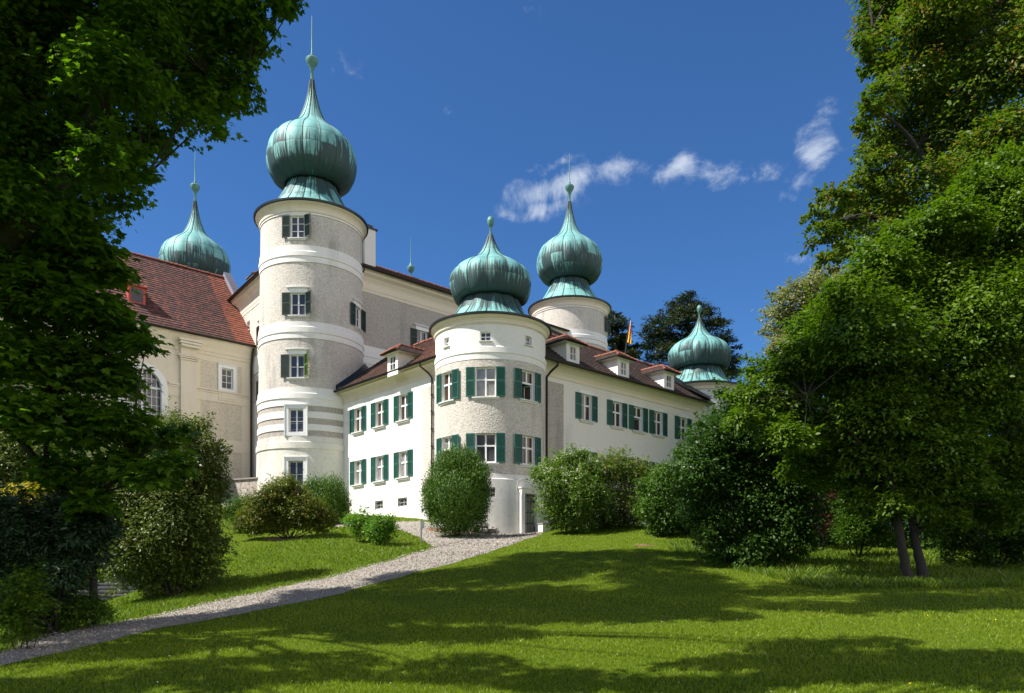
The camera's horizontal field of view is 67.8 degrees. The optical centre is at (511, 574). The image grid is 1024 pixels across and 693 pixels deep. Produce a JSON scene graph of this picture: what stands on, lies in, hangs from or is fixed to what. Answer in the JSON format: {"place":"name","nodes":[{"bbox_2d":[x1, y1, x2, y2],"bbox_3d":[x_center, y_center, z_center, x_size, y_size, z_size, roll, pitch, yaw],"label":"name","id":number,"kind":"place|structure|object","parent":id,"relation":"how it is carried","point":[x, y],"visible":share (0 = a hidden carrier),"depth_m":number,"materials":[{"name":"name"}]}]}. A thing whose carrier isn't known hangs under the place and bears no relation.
{"place":"outdoors","nodes":[
{"label":"outdoors","id":0,"kind":"place"},
{"bbox_2d":[0,520,544,665],"bbox_3d":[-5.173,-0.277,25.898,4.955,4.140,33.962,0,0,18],"label":"path","id":1,"kind":"structure","parent":0,"point":[310,586],"depth_m":22.32,"materials":[{"name":"grey gravel"}]},
{"bbox_2d":[223,503,487,546],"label":"side path","id":2,"kind":"structure","parent":0,"point":[412,528],"depth_m":39.50,"materials":[{"name":"grey gravel"}]},
{"bbox_2d":[0,502,1023,692],"bbox_3d":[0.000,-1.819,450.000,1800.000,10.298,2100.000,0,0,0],"label":"ground","id":3,"kind":"structure","parent":0,"point":[590,543],"depth_m":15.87,"materials":[{"name":"green plant"}]},
{"bbox_2d":[0,557,68,650],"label":"bush","id":4,"kind":"object","parent":3,"relation":"on","point":[8,605],"visible":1,"depth_m":14.37,"materials":[{"name":"green plant"}]},
{"bbox_2d":[0,429,70,495],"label":"bush","id":5,"kind":"object","parent":3,"relation":"on","point":[8,469],"visible":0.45,"depth_m":36.26,"materials":[{"name":"green plant"}]},
{"bbox_2d":[0,381,100,484],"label":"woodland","id":6,"kind":"object","parent":3,"relation":"on","point":[70,450],"visible":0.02,"depth_m":42.76,"materials":[{"name":"green plant"}]},
{"bbox_2d":[0,580,126,634],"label":"bush","id":7,"kind":"object","parent":3,"relation":"on","point":[84,608],"visible":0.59,"depth_m":17.75,"materials":[{"name":"green plant"}]},
{"bbox_2d":[0,478,129,634],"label":"bush","id":8,"kind":"object","parent":3,"relation":"on","point":[29,534],"visible":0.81,"depth_m":17.14,"materials":[{"name":"green plant"}]},
{"bbox_2d":[0,458,137,512],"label":"golden conifer","id":9,"kind":"object","parent":3,"relation":"on","point":[33,493],"visible":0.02,"depth_m":30.50,"materials":[{"name":"yellow plant"}]},
{"bbox_2d":[0,204,205,624],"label":"maple tree","id":10,"kind":"object","parent":3,"relation":"on","point":[63,298],"visible":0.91,"depth_m":16.44,"materials":[{"name":"green plant"}]},
{"bbox_2d":[73,569,155,599],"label":"stone steps","id":11,"kind":"structure","parent":3,"relation":"on","point":[104,587],"depth_m":29.75,"materials":[{"name":"grey stone"}]},
{"bbox_2d":[0,248,255,478],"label":"church","id":12,"kind":"structure","parent":3,"relation":"on","point":[190,313],"depth_m":57.25,"materials":[{"name":"paint"}]},
{"bbox_2d":[118,362,167,446],"bbox_3d":[-26.036,-10.948,53.657,3.275,7.855,0.430,0,0,-43],"label":"arched window","id":13,"kind":"structure","parent":12,"relation":"in","point":[157,399],"depth_m":54.28,"materials":[{"name":"white glass"}]},
{"bbox_2d":[218,362,236,392],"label":"window","id":14,"kind":"structure","parent":12,"relation":"in","point":[224,375],"depth_m":57.71,"materials":[{"name":"white glass"}]},
{"bbox_2d":[0,0,308,271],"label":"maple tree","id":15,"kind":"object","parent":3,"relation":"on","point":[137,57],"visible":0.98,"depth_m":15.16,"materials":[{"name":"green plant"}]},
{"bbox_2d":[73,396,238,599],"bbox_3d":[-12.097,-2.401,25.296,6.183,6.960,3.874,0,0,11],"label":"rhododendron","id":16,"kind":"object","parent":3,"relation":"on","point":[153,522],"visible":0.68,"depth_m":24.88,"materials":[{"name":"green plant"}]},
{"bbox_2d":[158,161,230,275],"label":"round tower","id":17,"kind":"structure","parent":3,"relation":"on","point":[193,245],"depth_m":69.37,"materials":[{"name":"metal"}]},
{"bbox_2d":[0,521,434,651],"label":"bank grass","id":18,"kind":"structure","parent":3,"relation":"on","point":[178,605],"depth_m":27.84,"materials":[{"name":"green plant"}]},
{"bbox_2d":[206,477,257,503],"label":"retaining wall","id":19,"kind":"structure","parent":3,"relation":"on","point":[239,484],"depth_m":53.14,"materials":[{"name":"stone"}]},
{"bbox_2d":[223,488,253,532],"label":"boxwood","id":20,"kind":"object","parent":3,"relation":"on","point":[232,507],"visible":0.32,"depth_m":40.87,"materials":[{"name":"green plant"}]},
{"bbox_2d":[262,537,310,539],"bbox_3d":[-11.382,-1.783,38.683,3.153,0.298,1.470,0,0,0],"label":"planting bed","id":21,"kind":"object","parent":3,"relation":"on","point":[273,538],"visible":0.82,"depth_m":38.49,"materials":[{"name":"brown soil"}]},
{"bbox_2d":[228,469,340,538],"bbox_3d":[-11.385,-3.526,38.571,5.730,3.697,3.159,0,0,0],"label":"quince shrub","id":22,"kind":"object","parent":21,"relation":"on","point":[270,513],"visible":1,"depth_m":38.06,"materials":[{"name":"green plant"}]},
{"bbox_2d":[253,27,368,504],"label":"round tower","id":23,"kind":"structure","parent":3,"relation":"on","point":[313,229],"depth_m":51.52,"materials":[{"name":"paint"}]},
{"bbox_2d":[281,348,308,379],"bbox_3d":[-14.425,-14.035,50.975,2.038,2.110,0.609,0,0,16],"label":"window","id":24,"kind":"structure","parent":23,"relation":"in","point":[298,363],"depth_m":50.94,"materials":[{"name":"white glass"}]},
{"bbox_2d":[284,404,307,435],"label":"window","id":25,"kind":"structure","parent":23,"relation":"in","point":[298,412],"depth_m":50.83,"materials":[{"name":"white glass"}]},
{"bbox_2d":[284,456,307,486],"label":"window","id":26,"kind":"structure","parent":23,"relation":"in","point":[297,463],"depth_m":50.79,"materials":[{"name":"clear glass"}]},
{"bbox_2d":[282,213,310,239],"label":"window","id":27,"kind":"structure","parent":23,"relation":"in","point":[300,225],"depth_m":51.05,"materials":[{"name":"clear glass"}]},
{"bbox_2d":[282,286,310,317],"bbox_3d":[-14.339,-18.215,51.038,2.108,2.070,0.523,0,0,11],"label":"window","id":28,"kind":"structure","parent":23,"relation":"in","point":[301,302],"depth_m":50.98,"materials":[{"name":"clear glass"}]},
{"bbox_2d":[351,297,365,332],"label":"window","id":29,"kind":"structure","parent":23,"relation":"in","point":[354,310],"depth_m":53.82,"materials":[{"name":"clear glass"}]},
{"bbox_2d":[301,467,353,524],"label":"yew bush","id":30,"kind":"object","parent":3,"relation":"on","point":[337,495],"visible":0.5,"depth_m":43.93,"materials":[{"name":"green plant"}]},
{"bbox_2d":[339,505,380,541],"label":"young shrub","id":31,"kind":"object","parent":3,"relation":"on","point":[356,521],"visible":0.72,"depth_m":36.08,"materials":[{"name":"green plant"}]},
{"bbox_2d":[361,512,400,544],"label":"young shrub","id":32,"kind":"object","parent":3,"relation":"on","point":[380,528],"visible":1,"depth_m":34.70,"materials":[{"name":"green plant"}]},
{"bbox_2d":[213,224,569,476],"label":"building","id":33,"kind":"structure","parent":3,"relation":"on","point":[401,308],"depth_m":58.17,"materials":[{"name":"grey paint"}]},
{"bbox_2d":[256,319,258,346],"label":"window","id":34,"kind":"structure","parent":33,"relation":"in","point":[257,328],"depth_m":58.03,"materials":[{"name":"white glass"}]},
{"bbox_2d":[256,374,258,401],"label":"window","id":35,"kind":"structure","parent":33,"relation":"in","point":[257,383],"depth_m":58.03,"materials":[{"name":"white glass"}]},
{"bbox_2d":[410,323,430,344],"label":"window","id":36,"kind":"structure","parent":33,"relation":"in","point":[416,336],"depth_m":58.92,"materials":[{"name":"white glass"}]},
{"bbox_2d":[420,519,423,542],"bbox_3d":[-4.279,-2.006,36.374,0.195,1.220,0.090,0,0,0],"label":"sign post","id":37,"kind":"object","parent":3,"relation":"on","point":[421,524],"visible":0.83,"depth_m":36.35,"materials":[{"name":"grey metal"}]},
{"bbox_2d":[416,439,494,537],"bbox_3d":[-2.760,-4.161,38.000,4.058,5.428,3.524,0,0,0],"label":"thuja bush","id":38,"kind":"object","parent":3,"relation":"on","point":[455,494],"visible":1,"depth_m":37.45,"materials":[{"name":"green plant"}]},
{"bbox_2d":[333,337,583,518],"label":"castle wing","id":39,"kind":"structure","parent":3,"relation":"on","point":[389,423],"depth_m":47.75,"materials":[{"name":"white paint"}]},
{"bbox_2d":[350,403,365,435],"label":"window","id":40,"kind":"structure","parent":39,"relation":"in","point":[361,412],"depth_m":50.87,"materials":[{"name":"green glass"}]},
{"bbox_2d":[350,456,365,487],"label":"window","id":41,"kind":"structure","parent":39,"relation":"in","point":[360,465],"depth_m":50.91,"materials":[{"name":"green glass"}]},
{"bbox_2d":[375,500,382,508],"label":"basement window","id":42,"kind":"structure","parent":39,"relation":"in","point":[379,503],"depth_m":49.01,"materials":[{"name":"white glass"}]},
{"bbox_2d":[371,396,387,429],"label":"window","id":43,"kind":"structure","parent":39,"relation":"in","point":[382,407],"depth_m":48.92,"materials":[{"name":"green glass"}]},
{"bbox_2d":[371,452,387,483],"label":"window","id":44,"kind":"structure","parent":39,"relation":"in","point":[382,462],"depth_m":48.92,"materials":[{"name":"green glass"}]},
{"bbox_2d":[398,497,406,506],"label":"basement window","id":45,"kind":"structure","parent":39,"relation":"in","point":[403,501],"depth_m":47.10,"materials":[{"name":"white glass"}]},
{"bbox_2d":[393,389,412,423],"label":"window","id":46,"kind":"structure","parent":39,"relation":"in","point":[407,399],"depth_m":46.95,"materials":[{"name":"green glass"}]},
{"bbox_2d":[393,447,412,480],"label":"window","id":47,"kind":"structure","parent":39,"relation":"in","point":[407,456],"depth_m":46.95,"materials":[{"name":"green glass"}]},
{"bbox_2d":[425,528,492,533],"bbox_3d":[-2.663,-2.292,40.900,5.466,0.508,2.310,0,0,0],"label":"mulch bed","id":48,"kind":"object","parent":3,"relation":"on","point":[446,531],"visible":0.18,"depth_m":40.61,"materials":[{"name":"brown soil"}]},
{"bbox_2d":[487,526,495,532],"bbox_3d":[-1.122,-2.380,40.355,0.440,0.362,0.581,0,0,-43],"label":"rock","id":49,"kind":"object","parent":48,"relation":"on","point":[491,529],"visible":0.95,"depth_m":40.23,"materials":[{"name":"grey stone"}]},
{"bbox_2d":[429,216,551,533],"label":"round tower","id":50,"kind":"structure","parent":3,"relation":"on","point":[490,337],"depth_m":41.30,"materials":[{"name":"paint"}]},
{"bbox_2d":[442,338,449,348],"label":"window","id":51,"kind":"structure","parent":50,"relation":"in","point":[447,340],"depth_m":41.99,"materials":[{"name":"white glass"}]},
{"bbox_2d":[436,368,458,405],"bbox_3d":[-3.557,-10.345,41.935,0.375,1.970,2.017,0,0,-42],"label":"window","id":52,"kind":"structure","parent":50,"relation":"in","point":[451,379],"depth_m":41.98,"materials":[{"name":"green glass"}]},
{"bbox_2d":[436,434,458,463],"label":"window","id":53,"kind":"structure","parent":50,"relation":"in","point":[448,441],"depth_m":42.04,"materials":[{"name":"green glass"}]},
{"bbox_2d":[466,366,504,399],"bbox_3d":[-1.418,-10.345,40.913,2.137,1.970,0.375,0,0,3],"label":"window","id":54,"kind":"structure","parent":50,"relation":"in","point":[490,381],"depth_m":40.94,"materials":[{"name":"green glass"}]},
{"bbox_2d":[466,433,504,465],"bbox_3d":[-1.418,-6.795,40.913,2.137,1.950,0.375,0,0,3],"label":"window","id":55,"kind":"structure","parent":50,"relation":"in","point":[492,446],"depth_m":40.99,"materials":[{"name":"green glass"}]},
{"bbox_2d":[479,332,491,341],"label":"window","id":56,"kind":"structure","parent":50,"relation":"in","point":[485,336],"depth_m":41.01,"materials":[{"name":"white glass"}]},
{"bbox_2d":[488,487,494,496],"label":"window","id":57,"kind":"structure","parent":50,"relation":"in","point":[493,489],"depth_m":40.99,"materials":[{"name":"grey glass"}]},
{"bbox_2d":[514,368,540,404],"bbox_3d":[0.748,-10.345,41.851,2.017,1.970,0.728,0,0,-43],"label":"window","id":58,"kind":"structure","parent":50,"relation":"in","point":[521,377],"depth_m":41.92,"materials":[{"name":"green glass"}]},
{"bbox_2d":[514,434,540,468],"bbox_3d":[0.868,-6.795,41.721,2.017,1.950,0.375,0,0,-43],"label":"window","id":59,"kind":"structure","parent":50,"relation":"in","point":[523,445],"depth_m":41.78,"materials":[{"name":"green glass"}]},
{"bbox_2d":[525,337,533,346],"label":"window","id":60,"kind":"structure","parent":50,"relation":"in","point":[527,338],"depth_m":41.82,"materials":[{"name":"white glass"}]},
{"bbox_2d":[525,494,534,532],"bbox_3d":[0.862,-3.200,41.587,0.930,2.400,0.270,0,0,-41],"label":"door","id":61,"kind":"structure","parent":50,"relation":"in","point":[528,498],"depth_m":41.64,"materials":[{"name":"wood"}]},
{"bbox_2d":[537,523,550,531],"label":"wall","id":62,"kind":"structure","parent":3,"relation":"on","point":[541,527],"depth_m":40.40,"materials":[{"name":"white paint"}]},
{"bbox_2d":[399,329,715,525],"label":"castle wing","id":63,"kind":"structure","parent":3,"relation":"on","point":[643,408],"depth_m":48.90,"materials":[{"name":"white paint"}]},
{"bbox_2d":[575,389,597,423],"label":"window","id":64,"kind":"structure","parent":63,"relation":"in","point":[578,395],"depth_m":47.17,"materials":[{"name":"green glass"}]},
{"bbox_2d":[575,447,597,475],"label":"window","id":65,"kind":"structure","parent":63,"relation":"in","point":[592,450],"depth_m":47.24,"materials":[{"name":"white glass"}]},
{"bbox_2d":[607,397,627,429],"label":"window","id":66,"kind":"structure","parent":63,"relation":"in","point":[613,408],"depth_m":49.06,"materials":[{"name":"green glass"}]},
{"bbox_2d":[607,452,627,481],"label":"window","id":67,"kind":"structure","parent":63,"relation":"in","point":[622,455],"depth_m":48.81,"materials":[{"name":"white glass"}]},
{"bbox_2d":[625,317,630,353],"bbox_3d":[8.655,-17.805,56.925,0.508,2.874,0.262,0,0,0],"label":"flagpole","id":68,"kind":"object","parent":63,"relation":"on","point":[628,339],"visible":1,"depth_m":56.90,"materials":[{"name":"fabric"}]},
{"bbox_2d":[629,402,647,434],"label":"window","id":69,"kind":"structure","parent":63,"relation":"in","point":[634,412],"depth_m":50.70,"materials":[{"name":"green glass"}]},
{"bbox_2d":[630,456,647,480],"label":"window","id":70,"kind":"structure","parent":63,"relation":"in","point":[634,457],"depth_m":50.54,"materials":[{"name":"white glass"}]},
{"bbox_2d":[649,459,665,470],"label":"window","id":71,"kind":"structure","parent":63,"relation":"in","point":[653,460],"depth_m":51.82,"materials":[{"name":"white glass"}]},
{"bbox_2d":[649,407,667,438],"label":"window","id":72,"kind":"structure","parent":63,"relation":"in","point":[654,417],"depth_m":52.03,"materials":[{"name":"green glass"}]},
{"bbox_2d":[675,413,691,443],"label":"window","id":73,"kind":"structure","parent":63,"relation":"in","point":[679,421],"depth_m":53.89,"materials":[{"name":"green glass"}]},
{"bbox_2d":[528,153,611,349],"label":"round tower","id":74,"kind":"structure","parent":3,"relation":"on","point":[569,264],"depth_m":70.28,"materials":[{"name":"metal"}]},
{"bbox_2d":[605,315,609,336],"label":"window","id":75,"kind":"structure","parent":74,"relation":"in","point":[607,322],"depth_m":72.68,"materials":[{"name":"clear glass"}]},
{"bbox_2d":[524,443,621,534],"bbox_3d":[2.939,-4.141,37.245,4.691,4.723,3.861,0,0,0],"label":"flowering shrub","id":76,"kind":"object","parent":3,"relation":"on","point":[570,474],"visible":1,"depth_m":37.01,"materials":[{"name":"green plant"}]},
{"bbox_2d":[580,444,663,528],"bbox_3d":[5.687,-4.223,38.391,5.333,4.551,4.106,0,0,0],"label":"olive shrub","id":77,"kind":"object","parent":3,"relation":"on","point":[620,511],"visible":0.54,"depth_m":37.99,"materials":[{"name":"green plant"}]},
{"bbox_2d":[607,310,646,358],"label":"pine tree","id":78,"kind":"object","parent":3,"relation":"on","point":[618,324],"visible":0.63,"depth_m":89.92,"materials":[{"name":"green plant"}]},
{"bbox_2d":[630,454,696,536],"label":"green shrub","id":79,"kind":"object","parent":3,"relation":"on","point":[661,506],"visible":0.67,"depth_m":35.17,"materials":[{"name":"green plant"}]},
{"bbox_2d":[634,290,745,380],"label":"pine tree","id":80,"kind":"object","parent":3,"relation":"on","point":[683,312],"visible":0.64,"depth_m":90.94,"materials":[{"name":"green plant"}]},
{"bbox_2d":[668,305,745,527],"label":"round tower","id":81,"kind":"structure","parent":3,"relation":"on","point":[699,357],"depth_m":56.62,"materials":[{"name":"metal"}]},
{"bbox_2d":[665,376,842,569],"bbox_3d":[8.840,-3.408,27.154,7.100,6.944,5.202,0,0,0],"label":"dark bush","id":82,"kind":"object","parent":3,"relation":"on","point":[763,505],"visible":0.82,"depth_m":26.39,"materials":[{"name":"green plant"}]},
{"bbox_2d":[754,257,868,368],"bbox_3d":[25.522,-14.695,60.880,12.338,23.434,9.871,0,0,0],"label":"flowering tree","id":83,"kind":"object","parent":3,"relation":"on","point":[787,294],"visible":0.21,"depth_m":61.08,"materials":[{"name":"green plant"}]},
{"bbox_2d":[806,486,839,547],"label":"bush","id":84,"kind":"object","parent":3,"relation":"on","point":[823,530],"visible":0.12,"depth_m":33.93,"materials":[{"name":"green plant"}]},
{"bbox_2d":[783,452,917,547],"bbox_3d":[16.154,-3.832,36.178,7.802,5.630,5.074,0,0,0],"label":"hazel shrub","id":85,"kind":"object","parent":3,"relation":"on","point":[829,535],"visible":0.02,"depth_m":35.31,"materials":[{"name":"green plant"}]},
{"bbox_2d":[828,491,896,556],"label":"bush","id":86,"kind":"object","parent":3,"relation":"on","point":[865,527],"visible":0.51,"depth_m":30.84,"materials":[{"name":"green plant"}]},
{"bbox_2d":[717,139,1023,578],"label":"tree","id":87,"kind":"object","parent":3,"relation":"on","point":[893,432],"visible":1,"depth_m":21.94,"materials":[{"name":"green plant"}]},
{"bbox_2d":[797,0,1023,440],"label":"maple tree","id":88,"kind":"object","parent":3,"relation":"on","point":[947,59],"visible":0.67,"depth_m":35.77,"materials":[{"name":"green plant"}]},
{"bbox_2d":[887,423,1003,549],"bbox_3d":[22.071,-3.803,35.070,11.170,6.234,4.906,0,0,0],"label":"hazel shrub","id":89,"kind":"object","parent":3,"relation":"on","point":[925,543],"visible":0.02,"depth_m":34.74,"materials":[{"name":"green plant"}]},
{"bbox_2d":[902,440,1023,568],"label":"thicket shrub","id":90,"kind":"object","parent":3,"relation":"on","point":[1010,546],"visible":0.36,"depth_m":27.04,"materials":[{"name":"green plant"}]},
{"bbox_2d":[45,0,1023,528],"label":"sky","id":91,"kind":"structure","parent":0,"point":[697,135],"materials":[{"name":"blue"}]},
{"bbox_2d":[664,536,1023,589],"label":"meadow grass","id":92,"kind":"structure","parent":0,"point":[997,576],"depth_m":24.31,"materials":[{"name":"green plant"}]}
]}

